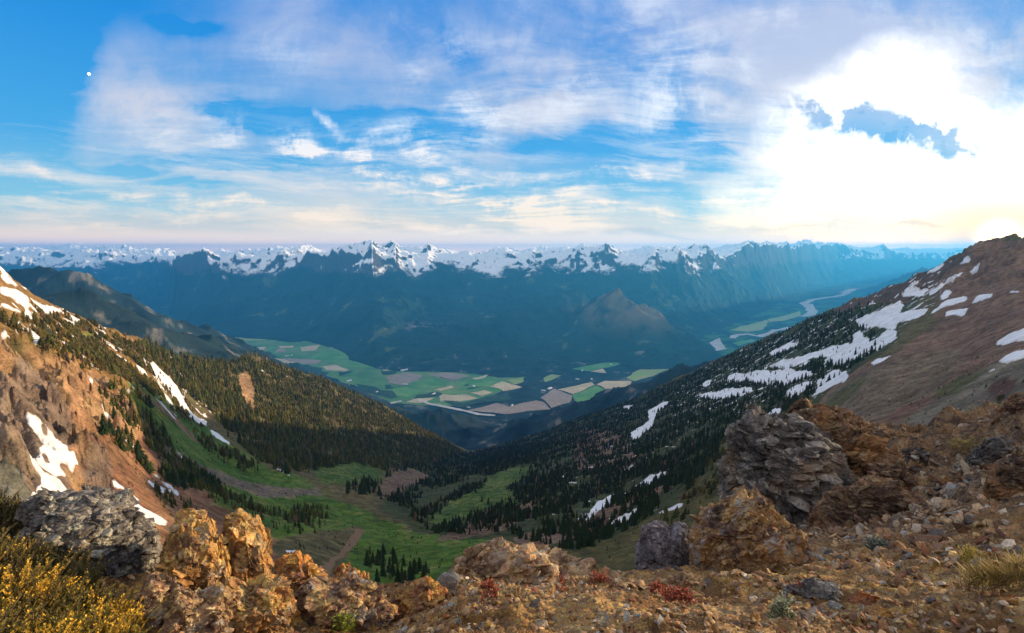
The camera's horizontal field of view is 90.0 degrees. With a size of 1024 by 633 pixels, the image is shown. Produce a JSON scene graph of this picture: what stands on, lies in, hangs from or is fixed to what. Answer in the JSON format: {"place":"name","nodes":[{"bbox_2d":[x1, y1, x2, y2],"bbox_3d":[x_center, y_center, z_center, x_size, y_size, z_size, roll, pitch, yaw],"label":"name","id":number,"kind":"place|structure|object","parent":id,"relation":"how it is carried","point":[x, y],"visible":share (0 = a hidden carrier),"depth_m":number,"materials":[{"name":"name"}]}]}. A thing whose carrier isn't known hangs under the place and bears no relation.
{"place":"outdoors","nodes":[
{"label":"outdoors","id":0,"kind":"place"},
{"bbox_2d":[282,358,320,363],"bbox_3d":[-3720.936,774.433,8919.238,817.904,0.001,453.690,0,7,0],"label":"field","id":1,"kind":"structure","parent":0,"point":[306,361],"depth_m":8915.84,"materials":[{"name":"grey soil"}]},
{"bbox_2d":[321,364,346,370],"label":"field","id":2,"kind":"structure","parent":0,"point":[334,367],"depth_m":8345.29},
{"bbox_2d":[310,349,373,367],"bbox_3d":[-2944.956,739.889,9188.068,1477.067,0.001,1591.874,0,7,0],"label":"field","id":3,"kind":"structure","parent":0,"point":[339,358],"depth_m":9122.12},
{"bbox_2d":[321,528,364,577],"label":"path","id":4,"kind":"structure","parent":0,"point":[353,540],"depth_m":346.26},
{"bbox_2d":[238,338,524,405],"bbox_3d":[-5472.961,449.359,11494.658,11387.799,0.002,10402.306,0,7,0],"label":"farmland","id":5,"kind":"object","parent":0,"point":[374,377],"visible":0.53,"depth_m":7763.32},
{"bbox_2d":[385,372,421,384],"bbox_3d":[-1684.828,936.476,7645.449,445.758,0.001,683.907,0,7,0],"label":"field","id":6,"kind":"structure","parent":0,"point":[399,379],"depth_m":7688.36,"materials":[{"name":"grey soil"}]},
{"bbox_2d":[388,387,425,396],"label":"field","id":7,"kind":"structure","parent":0,"point":[404,392],"depth_m":6974.92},
{"bbox_2d":[409,378,448,388],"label":"field","id":8,"kind":"structure","parent":0,"point":[431,383],"depth_m":7396.99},
{"bbox_2d":[429,372,468,380],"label":"field","id":9,"kind":"structure","parent":0,"point":[451,376],"depth_m":7873.90,"materials":[{"name":"grey soil"}]},
{"bbox_2d":[418,399,494,415],"bbox_3d":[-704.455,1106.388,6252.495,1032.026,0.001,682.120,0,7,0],"label":"river","id":10,"kind":"structure","parent":0,"point":[449,407],"depth_m":6196.81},
{"bbox_2d":[440,394,476,400],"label":"field","id":11,"kind":"structure","parent":0,"point":[455,397],"depth_m":6688.99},
{"bbox_2d":[458,378,500,389],"bbox_3d":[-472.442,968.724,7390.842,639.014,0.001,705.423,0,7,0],"label":"field","id":12,"kind":"structure","parent":0,"point":[487,382],"depth_m":7453.27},
{"bbox_2d":[0,239,963,367],"bbox_3d":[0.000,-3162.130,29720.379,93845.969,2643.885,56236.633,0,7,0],"label":"mountains","id":13,"kind":"structure","parent":0,"point":[363,301],"depth_m":14084.21,"materials":[{"name":"stone"}]},
{"bbox_2d":[490,381,520,390],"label":"field","id":14,"kind":"structure","parent":0,"point":[503,386],"depth_m":7233.30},
{"bbox_2d":[468,400,549,413],"bbox_3d":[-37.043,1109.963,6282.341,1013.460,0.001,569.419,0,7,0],"label":"field","id":15,"kind":"structure","parent":0,"point":[516,408],"depth_m":6220.83,"materials":[{"name":"grey soil"}]},
{"bbox_2d":[0,233,1023,584],"bbox_3d":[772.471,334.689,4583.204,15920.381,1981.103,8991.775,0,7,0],"label":"hill terrain","id":16,"kind":"structure","parent":0,"point":[62,399],"depth_m":587.59,"materials":[{"name":"plant"}]},
{"bbox_2d":[0,266,26,289],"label":"snow patch","id":17,"kind":"object","parent":16,"relation":"on","point":[5,277],"visible":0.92,"depth_m":572.03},
{"bbox_2d":[0,286,31,318],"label":"snow patch","id":18,"kind":"object","parent":16,"relation":"on","point":[21,298],"visible":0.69,"depth_m":493.03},
{"bbox_2d":[30,298,61,313],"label":"snow patch","id":19,"kind":"object","parent":16,"relation":"on","point":[46,308],"visible":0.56,"depth_m":641.36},
{"bbox_2d":[29,454,66,495],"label":"snow patch","id":20,"kind":"object","parent":16,"relation":"on","point":[49,482],"visible":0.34,"depth_m":185.49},
{"bbox_2d":[26,412,77,480],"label":"snow patch","id":21,"kind":"object","parent":16,"relation":"on","point":[57,452],"visible":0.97,"depth_m":218.76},
{"bbox_2d":[97,413,112,435],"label":"fir tree","id":22,"kind":"object","parent":16,"relation":"on","point":[104,429],"visible":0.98,"depth_m":298.63,"materials":[{"name":"green plant"}]},
{"bbox_2d":[133,439,148,458],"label":"fir tree","id":23,"kind":"object","parent":16,"relation":"on","point":[138,444],"visible":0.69,"depth_m":332.51,"materials":[{"name":"green plant"}]},
{"bbox_2d":[143,455,154,474],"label":"fir tree","id":24,"kind":"object","parent":16,"relation":"on","point":[148,468],"visible":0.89,"depth_m":328.45,"materials":[{"name":"green plant"}]},
{"bbox_2d":[134,496,166,525],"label":"snow patch","id":25,"kind":"object","parent":16,"relation":"on","point":[159,520],"visible":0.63,"depth_m":224.89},
{"bbox_2d":[171,466,182,485],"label":"fir tree","id":26,"kind":"object","parent":16,"relation":"on","point":[176,479],"visible":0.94,"depth_m":348.19,"materials":[{"name":"green plant"}]},
{"bbox_2d":[150,362,206,425],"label":"snow patch","id":27,"kind":"object","parent":16,"relation":"on","point":[168,381],"visible":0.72,"depth_m":815.75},
{"bbox_2d":[179,469,190,489],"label":"fir tree","id":28,"kind":"object","parent":16,"relation":"on","point":[183,480],"visible":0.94,"depth_m":353.01,"materials":[{"name":"green plant"}]},
{"bbox_2d":[299,365,328,375],"bbox_3d":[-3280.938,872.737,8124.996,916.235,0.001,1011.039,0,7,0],"label":"wood","id":29,"kind":"object","parent":16,"relation":"on","point":[316,370],"visible":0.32,"depth_m":8262.15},
{"bbox_2d":[357,384,397,397],"bbox_3d":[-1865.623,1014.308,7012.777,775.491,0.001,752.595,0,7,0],"label":"wood","id":30,"kind":"object","parent":16,"relation":"on","point":[380,392],"visible":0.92,"depth_m":6965.50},
{"bbox_2d":[414,392,441,398],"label":"wood","id":31,"kind":"object","parent":16,"relation":"on","point":[429,395],"visible":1,"depth_m":6772.72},
{"bbox_2d":[444,393,511,406],"bbox_3d":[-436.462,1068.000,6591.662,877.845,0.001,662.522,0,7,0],"label":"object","id":32,"kind":"object","parent":16,"relation":"on","point":[502,397],"visible":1,"depth_m":6545.56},
{"bbox_2d":[0,261,956,528],"bbox_3d":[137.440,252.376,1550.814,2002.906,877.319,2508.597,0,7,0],"label":"snow","id":33,"kind":"structure","parent":16,"relation":"on","point":[4,305],"depth_m":867.02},
{"bbox_2d":[0,300,1023,578],"bbox_3d":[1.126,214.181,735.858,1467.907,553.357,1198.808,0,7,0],"label":"forest","id":34,"kind":"object","parent":16,"relation":"on","point":[242,414],"visible":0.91,"depth_m":736.31,"materials":[{"name":"plant"}]},
{"bbox_2d":[25,276,1022,536],"bbox_3d":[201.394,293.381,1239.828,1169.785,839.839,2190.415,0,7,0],"label":"scree rubble","id":35,"kind":"object","parent":16,"relation":"on","point":[627,482],"visible":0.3,"depth_m":372.33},
{"bbox_2d":[169,274,912,472],"bbox_3d":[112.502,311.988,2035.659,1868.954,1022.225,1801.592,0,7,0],"label":"forest","id":36,"kind":"object","parent":16,"relation":"on","point":[429,441],"visible":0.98,"depth_m":1610.38,"materials":[{"name":"plant"}]},
{"bbox_2d":[586,495,610,519],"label":"snow patch","id":37,"kind":"object","parent":16,"relation":"on","point":[598,505],"visible":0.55,"depth_m":540.89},
{"bbox_2d":[631,401,667,438],"bbox_3d":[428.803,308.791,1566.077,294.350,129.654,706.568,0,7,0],"label":"snow patch","id":38,"kind":"object","parent":16,"relation":"on","point":[647,424],"visible":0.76,"depth_m":1491.27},
{"bbox_2d":[699,386,752,398],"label":"snow patch","id":39,"kind":"object","parent":16,"relation":"on","point":[734,391],"visible":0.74,"depth_m":1298.79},
{"bbox_2d":[727,367,811,384],"bbox_3d":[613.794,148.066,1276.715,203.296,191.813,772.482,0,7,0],"label":"snow patch","id":40,"kind":"object","parent":16,"relation":"on","point":[766,375],"visible":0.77,"depth_m":1199.34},
{"bbox_2d":[769,342,797,355],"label":"snow patch","id":41,"kind":"object","parent":16,"relation":"on","point":[788,346],"visible":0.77,"depth_m":1535.57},
{"bbox_2d":[786,381,811,396],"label":"snow patch","id":42,"kind":"object","parent":16,"relation":"on","point":[798,388],"visible":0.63,"depth_m":820.88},
{"bbox_2d":[769,330,883,368],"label":"snow patch","id":43,"kind":"object","parent":16,"relation":"on","point":[844,349],"visible":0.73,"depth_m":1007.84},
{"bbox_2d":[812,369,848,396],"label":"snow patch","id":44,"kind":"object","parent":16,"relation":"on","point":[843,376],"visible":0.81,"depth_m":645.86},
{"bbox_2d":[873,329,896,344],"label":"snow patch","id":45,"kind":"object","parent":16,"relation":"on","point":[887,336],"visible":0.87,"depth_m":755.74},
{"bbox_2d":[855,300,927,330],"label":"snow patch","id":46,"kind":"object","parent":16,"relation":"on","point":[890,317],"visible":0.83,"depth_m":1003.42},
{"bbox_2d":[902,286,928,297],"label":"snow patch","id":47,"kind":"object","parent":16,"relation":"on","point":[913,291],"visible":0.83,"depth_m":1110.29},
{"bbox_2d":[929,272,962,294],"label":"snow patch","id":48,"kind":"object","parent":16,"relation":"on","point":[942,284],"visible":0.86,"depth_m":976.12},
{"bbox_2d":[931,296,966,313],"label":"snow patch","id":49,"kind":"object","parent":16,"relation":"on","point":[950,302],"visible":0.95,"depth_m":742.32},
{"bbox_2d":[945,308,968,316],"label":"snow patch","id":50,"kind":"object","parent":16,"relation":"on","point":[960,312],"visible":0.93,"depth_m":662.75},
{"bbox_2d":[972,293,992,302],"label":"snow patch","id":51,"kind":"object","parent":16,"relation":"on","point":[982,297],"visible":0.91,"depth_m":657.36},
{"bbox_2d":[996,328,1023,345],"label":"snow patch","id":52,"kind":"object","parent":16,"relation":"on","point":[1016,336],"visible":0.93,"depth_m":373.21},
{"bbox_2d":[999,350,1023,363],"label":"snow patch","id":53,"kind":"object","parent":16,"relation":"on","point":[1014,356],"visible":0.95,"depth_m":225.34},
{"bbox_2d":[0,400,1023,632],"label":"ground","id":54,"kind":"structure","parent":0,"point":[945,429],"depth_m":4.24,"materials":[{"name":"gravel"}]},
{"bbox_2d":[0,486,33,542],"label":"juniper shrub","id":55,"kind":"object","parent":54,"relation":"on","point":[7,512],"visible":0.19,"depth_m":3.92,"materials":[{"name":"green plant"}]},
{"bbox_2d":[0,522,110,600],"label":"heather shrub","id":56,"kind":"object","parent":54,"relation":"on","point":[15,555],"visible":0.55,"depth_m":3.39,"materials":[{"name":"yellow plant"}]},
{"bbox_2d":[0,549,141,624],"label":"heather shrub","id":57,"kind":"object","parent":54,"relation":"on","point":[42,590],"visible":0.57,"depth_m":2.93,"materials":[{"name":"yellow plant"}]},
{"bbox_2d":[0,580,153,632],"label":"heather shrub","id":58,"kind":"object","parent":54,"relation":"on","point":[9,615],"visible":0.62,"depth_m":2.57,"materials":[{"name":"yellow plant"}]},
{"bbox_2d":[2,592,161,632],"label":"heather shrub","id":59,"kind":"object","parent":54,"relation":"on","point":[118,627],"visible":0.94,"depth_m":2.55,"materials":[{"name":"yellow plant"}]},
{"bbox_2d":[13,483,161,577],"bbox_3d":[-3.327,1.914,4.117,0.694,1.212,0.907,5,9,35],"label":"rock outcrop","id":60,"kind":"object","parent":54,"relation":"on","point":[120,529],"visible":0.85,"depth_m":3.92,"materials":[{"name":"stone"}]},
{"bbox_2d":[42,586,174,632],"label":"heather shrub","id":61,"kind":"object","parent":54,"relation":"on","point":[127,607],"visible":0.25,"depth_m":3.01,"materials":[{"name":"yellow plant"}]},
{"bbox_2d":[131,571,179,632],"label":"rock outcrop","id":62,"kind":"object","parent":54,"relation":"on","point":[156,589],"visible":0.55,"depth_m":3.15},
{"bbox_2d":[154,508,235,590],"bbox_3d":[-2.327,1.953,3.757,0.630,1.119,0.488,7,10,43],"label":"rock spire","id":63,"kind":"object","parent":54,"relation":"on","point":[194,554],"visible":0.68,"depth_m":3.57,"materials":[{"name":"stone"}]},
{"bbox_2d":[159,581,236,632],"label":"rock outcrop","id":64,"kind":"object","parent":54,"relation":"on","point":[210,609],"visible":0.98,"depth_m":3.22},
{"bbox_2d":[221,508,276,582],"bbox_3d":[-2.114,2.188,4.182,0.548,1.373,0.715,-3,8,-23],"label":"rock spire","id":65,"kind":"object","parent":54,"relation":"on","point":[247,539],"visible":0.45,"depth_m":3.93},
{"bbox_2d":[224,571,308,632],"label":"rock outcrop","id":66,"kind":"object","parent":54,"relation":"on","point":[266,601],"visible":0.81,"depth_m":3.50,"materials":[{"name":"stone"}]},
{"bbox_2d":[273,550,338,593],"bbox_3d":[-1.744,2.411,4.249,0.643,0.983,0.662,0,7,0],"label":"rock outcrop","id":67,"kind":"object","parent":54,"relation":"on","point":[298,568],"visible":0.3,"depth_m":4.11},
{"bbox_2d":[329,610,356,632],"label":"plant","id":68,"kind":"object","parent":54,"relation":"on","point":[344,624],"visible":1,"depth_m":3.69,"materials":[{"name":"green plant"}]},
{"bbox_2d":[293,570,398,631],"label":"rock outcrop","id":69,"kind":"object","parent":54,"relation":"on","point":[321,600],"visible":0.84,"depth_m":3.84,"materials":[{"name":"stone"}]},
{"bbox_2d":[333,562,369,579],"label":"rock outcrop","id":70,"kind":"object","parent":54,"relation":"on","point":[341,570],"visible":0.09,"depth_m":4.70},
{"bbox_2d":[390,575,452,621],"bbox_3d":[-0.719,2.525,4.357,0.762,0.638,0.478,0,7,0],"label":"rock outcrop","id":71,"kind":"object","parent":54,"relation":"on","point":[422,594],"visible":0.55,"depth_m":4.24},
{"bbox_2d":[437,571,461,590],"bbox_3d":[-0.565,2.394,4.620,0.222,0.188,0.115,0,7,0],"label":"rock slab","id":72,"kind":"object","parent":54,"relation":"on","point":[449,580],"visible":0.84,"depth_m":4.58,"materials":[{"name":"stone"}]},
{"bbox_2d":[479,576,499,601],"bbox_3d":[-0.159,2.007,3.722,0.159,0.207,0.143,0,7,0],"label":"red plant","id":73,"kind":"object","parent":54,"relation":"on","point":[491,586],"visible":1,"depth_m":3.71,"materials":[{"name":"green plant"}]},
{"bbox_2d":[448,537,627,586],"bbox_3d":[0.352,2.953,5.422,2.440,1.197,0.967,0,7,0],"label":"rock outcrop","id":74,"kind":"object","parent":54,"relation":"on","point":[523,564],"visible":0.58,"depth_m":5.26,"materials":[{"name":"stone"}]},
{"bbox_2d":[554,571,566,589],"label":"red plant","id":75,"kind":"object","parent":54,"relation":"on","point":[561,578],"visible":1,"depth_m":3.97,"materials":[{"name":"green plant"}]},
{"bbox_2d":[560,574,649,595],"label":"rock outcrop","id":76,"kind":"object","parent":54,"relation":"on","point":[576,580],"visible":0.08,"depth_m":4.61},
{"bbox_2d":[588,569,616,585],"bbox_3d":[0.795,2.388,4.595,0.273,0.199,0.231,0,7,0],"label":"red plant","id":77,"kind":"object","parent":76,"relation":"on","point":[601,578],"visible":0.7,"depth_m":4.60,"materials":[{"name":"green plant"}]},
{"bbox_2d":[646,577,674,601],"bbox_3d":[1.329,2.450,4.540,0.263,0.219,0.189,6,10,41],"label":"red plant","id":78,"kind":"object","parent":54,"relation":"on","point":[656,585],"visible":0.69,"depth_m":4.54,"materials":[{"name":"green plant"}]},
{"bbox_2d":[634,520,690,570],"bbox_3d":[2.131,3.385,7.182,0.803,1.097,0.794,0,7,0],"label":"boulder","id":79,"kind":"object","parent":54,"relation":"on","point":[660,545],"visible":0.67,"depth_m":6.94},
{"bbox_2d":[658,584,701,604],"bbox_3d":[1.305,2.201,3.995,0.282,0.236,0.251,-1,7,-10],"label":"red plant","id":80,"kind":"object","parent":54,"relation":"on","point":[674,594],"visible":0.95,"depth_m":3.95,"materials":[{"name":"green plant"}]},
{"bbox_2d":[664,571,704,592],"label":"rock outcrop","id":81,"kind":"object","parent":54,"relation":"on","point":[690,581],"visible":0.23,"depth_m":5.29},
{"bbox_2d":[688,485,819,573],"bbox_3d":[3.041,2.936,6.451,1.494,1.659,1.137,0,7,0],"label":"rock outcrop","id":82,"kind":"object","parent":54,"relation":"on","point":[744,530],"visible":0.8,"depth_m":6.17,"materials":[{"name":"stone"}]},
{"bbox_2d":[765,592,803,622],"bbox_3d":[1.794,1.959,3.396,0.207,0.206,0.244,0,7,0],"label":"cushion plant","id":83,"kind":"object","parent":54,"relation":"on","point":[778,606],"visible":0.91,"depth_m":3.38,"materials":[{"name":"green plant"}]},
{"bbox_2d":[716,402,859,529],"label":"crag","id":84,"kind":"structure","parent":54,"relation":"on","point":[793,467],"depth_m":12.02,"materials":[{"name":"stone"}]},
{"bbox_2d":[799,611,813,624],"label":"stone","id":85,"kind":"object","parent":54,"relation":"on","point":[808,616],"visible":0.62,"depth_m":3.56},
{"bbox_2d":[782,576,843,601],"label":"rock outcrop","id":86,"kind":"object","parent":54,"relation":"on","point":[820,589],"visible":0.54,"depth_m":4.18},
{"bbox_2d":[827,600,842,609],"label":"stone","id":87,"kind":"object","parent":54,"relation":"on","point":[833,605],"visible":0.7,"depth_m":3.94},
{"bbox_2d":[787,398,904,477],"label":"crag","id":88,"kind":"structure","parent":54,"relation":"on","point":[857,440],"depth_m":13.43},
{"bbox_2d":[802,475,915,528],"bbox_3d":[6.831,4.021,10.020,1.960,2.080,1.126,4,8,27],"label":"rock outcrop","id":89,"kind":"object","parent":54,"relation":"on","point":[865,498],"visible":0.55,"depth_m":9.71,"materials":[{"name":"stone"}]},
{"bbox_2d":[848,590,879,605],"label":"stone","id":90,"kind":"object","parent":54,"relation":"on","point":[863,598],"visible":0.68,"depth_m":3.94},
{"bbox_2d":[849,533,893,551],"bbox_3d":[4.929,3.136,6.981,0.450,0.268,0.412,0,7,0],"label":"cushion plant","id":91,"kind":"object","parent":54,"relation":"on","point":[871,544],"visible":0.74,"depth_m":6.97,"materials":[{"name":"green plant"}]},
{"bbox_2d":[861,604,892,618],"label":"stone","id":92,"kind":"object","parent":54,"relation":"on","point":[874,610],"visible":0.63,"depth_m":3.55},
{"bbox_2d":[869,423,912,438],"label":"rock outcrop","id":93,"kind":"object","parent":54,"relation":"on","point":[881,431],"visible":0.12,"depth_m":18.19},
{"bbox_2d":[866,453,918,491],"bbox_3d":[8.662,4.138,11.784,1.102,2.003,1.286,0,7,0],"label":"rock outcrop","id":94,"kind":"object","parent":54,"relation":"on","point":[893,467],"visible":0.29,"depth_m":11.52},
{"bbox_2d":[901,447,930,465],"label":"rock outcrop","id":95,"kind":"object","parent":54,"relation":"on","point":[923,455],"visible":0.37,"depth_m":15.12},
{"bbox_2d":[906,534,942,546],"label":"stone","id":96,"kind":"object","parent":54,"relation":"on","point":[926,538],"visible":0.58,"depth_m":6.60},
{"bbox_2d":[927,474,945,485],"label":"stone","id":97,"kind":"object","parent":54,"relation":"on","point":[934,478],"visible":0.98,"depth_m":11.42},
{"bbox_2d":[928,528,950,535],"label":"stone","id":98,"kind":"object","parent":54,"relation":"on","point":[938,532],"visible":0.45,"depth_m":6.85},
{"bbox_2d":[952,522,970,533],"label":"stone","id":99,"kind":"object","parent":54,"relation":"on","point":[961,528],"visible":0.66,"depth_m":6.62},
{"bbox_2d":[947,434,986,453],"bbox_3d":[12.544,3.535,14.130,0.973,0.630,0.627,3,8,24],"label":"grass tuft","id":100,"kind":"object","parent":54,"relation":"on","point":[963,442],"visible":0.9,"depth_m":14.16,"materials":[{"name":"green plant"}]},
{"bbox_2d":[955,544,986,562],"bbox_3d":[4.383,2.299,4.867,0.245,0.233,0.424,4,8,28],"label":"moss tuft","id":101,"kind":"object","parent":54,"relation":"on","point":[969,552],"visible":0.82,"depth_m":4.87,"materials":[{"name":"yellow plant"}]},
{"bbox_2d":[948,542,1023,594],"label":"grass tuft","id":102,"kind":"object","parent":54,"relation":"on","point":[1012,573],"visible":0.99,"depth_m":3.77,"materials":[{"name":"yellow plant"}]},
{"bbox_2d":[963,435,1014,469],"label":"rock outcrop","id":103,"kind":"object","parent":54,"relation":"on","point":[991,450],"visible":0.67,"depth_m":12.58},
{"bbox_2d":[994,528,1009,539],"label":"stone","id":104,"kind":"object","parent":54,"relation":"on","point":[1002,534],"visible":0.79,"depth_m":5.84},
{"bbox_2d":[981,452,1023,500],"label":"rock outcrop","id":105,"kind":"object","parent":54,"relation":"on","point":[1005,479],"visible":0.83,"depth_m":8.01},
{"bbox_2d":[991,391,1023,425],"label":"rock outcrop","id":106,"kind":"object","parent":54,"relation":"on","point":[1013,403],"visible":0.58,"depth_m":14.47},
{"bbox_2d":[997,597,1018,604],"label":"stone","id":107,"kind":"object","parent":54,"relation":"on","point":[1012,601],"visible":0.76,"depth_m":3.23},
{"bbox_2d":[0,0,1023,252],"label":"sky","id":108,"kind":"structure","parent":0,"point":[180,126],"materials":[{"name":"blue"}]},
{"bbox_2d":[541,389,571,407],"bbox_3d":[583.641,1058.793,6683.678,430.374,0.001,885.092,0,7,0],"label":"field","id":109,"kind":"structure","parent":0,"point":[553,397],"depth_m":6688.64,"materials":[{"name":"grey soil"}]},
{"bbox_2d":[558,382,593,393],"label":"field","id":110,"kind":"structure","parent":0,"point":[577,388],"depth_m":7127.15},
{"bbox_2d":[572,385,604,401],"bbox_3d":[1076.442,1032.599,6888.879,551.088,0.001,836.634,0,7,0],"label":"field","id":111,"kind":"structure","parent":0,"point":[587,394],"depth_m":6828.57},
{"bbox_2d":[574,362,619,370],"bbox_3d":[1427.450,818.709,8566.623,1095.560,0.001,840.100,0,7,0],"label":"field","id":112,"kind":"structure","parent":0,"point":[595,367],"depth_m":8487.24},
{"bbox_2d":[597,381,630,388],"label":"field","id":113,"kind":"structure","parent":0,"point":[608,384],"depth_m":7340.94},
{"bbox_2d":[626,369,668,380],"bbox_3d":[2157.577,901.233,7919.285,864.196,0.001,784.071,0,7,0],"label":"field","id":114,"kind":"structure","parent":0,"point":[639,374],"depth_m":8001.36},
{"bbox_2d":[709,338,724,348],"bbox_3d":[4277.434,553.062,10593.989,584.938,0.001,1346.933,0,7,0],"label":"gravel bar","id":115,"kind":"object","parent":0,"point":[716,343],"visible":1,"depth_m":10449.64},
{"bbox_2d":[732,320,768,331],"bbox_3d":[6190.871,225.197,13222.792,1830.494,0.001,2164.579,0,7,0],"label":"field","id":116,"kind":"structure","parent":0,"point":[761,325],"depth_m":12827.45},
{"bbox_2d":[729,327,789,337],"bbox_3d":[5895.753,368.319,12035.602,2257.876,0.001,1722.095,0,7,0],"label":"river","id":117,"kind":"structure","parent":0,"point":[760,335],"depth_m":11698.59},
{"bbox_2d":[767,311,800,321],"bbox_3d":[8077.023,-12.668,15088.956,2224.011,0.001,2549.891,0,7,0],"label":"field","id":118,"kind":"structure","parent":0,"point":[788,316],"depth_m":14763.39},
{"bbox_2d":[799,290,854,316],"bbox_3d":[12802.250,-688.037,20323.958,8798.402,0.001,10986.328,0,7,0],"label":"river","id":119,"kind":"structure","parent":0,"point":[811,312],"depth_m":18638.79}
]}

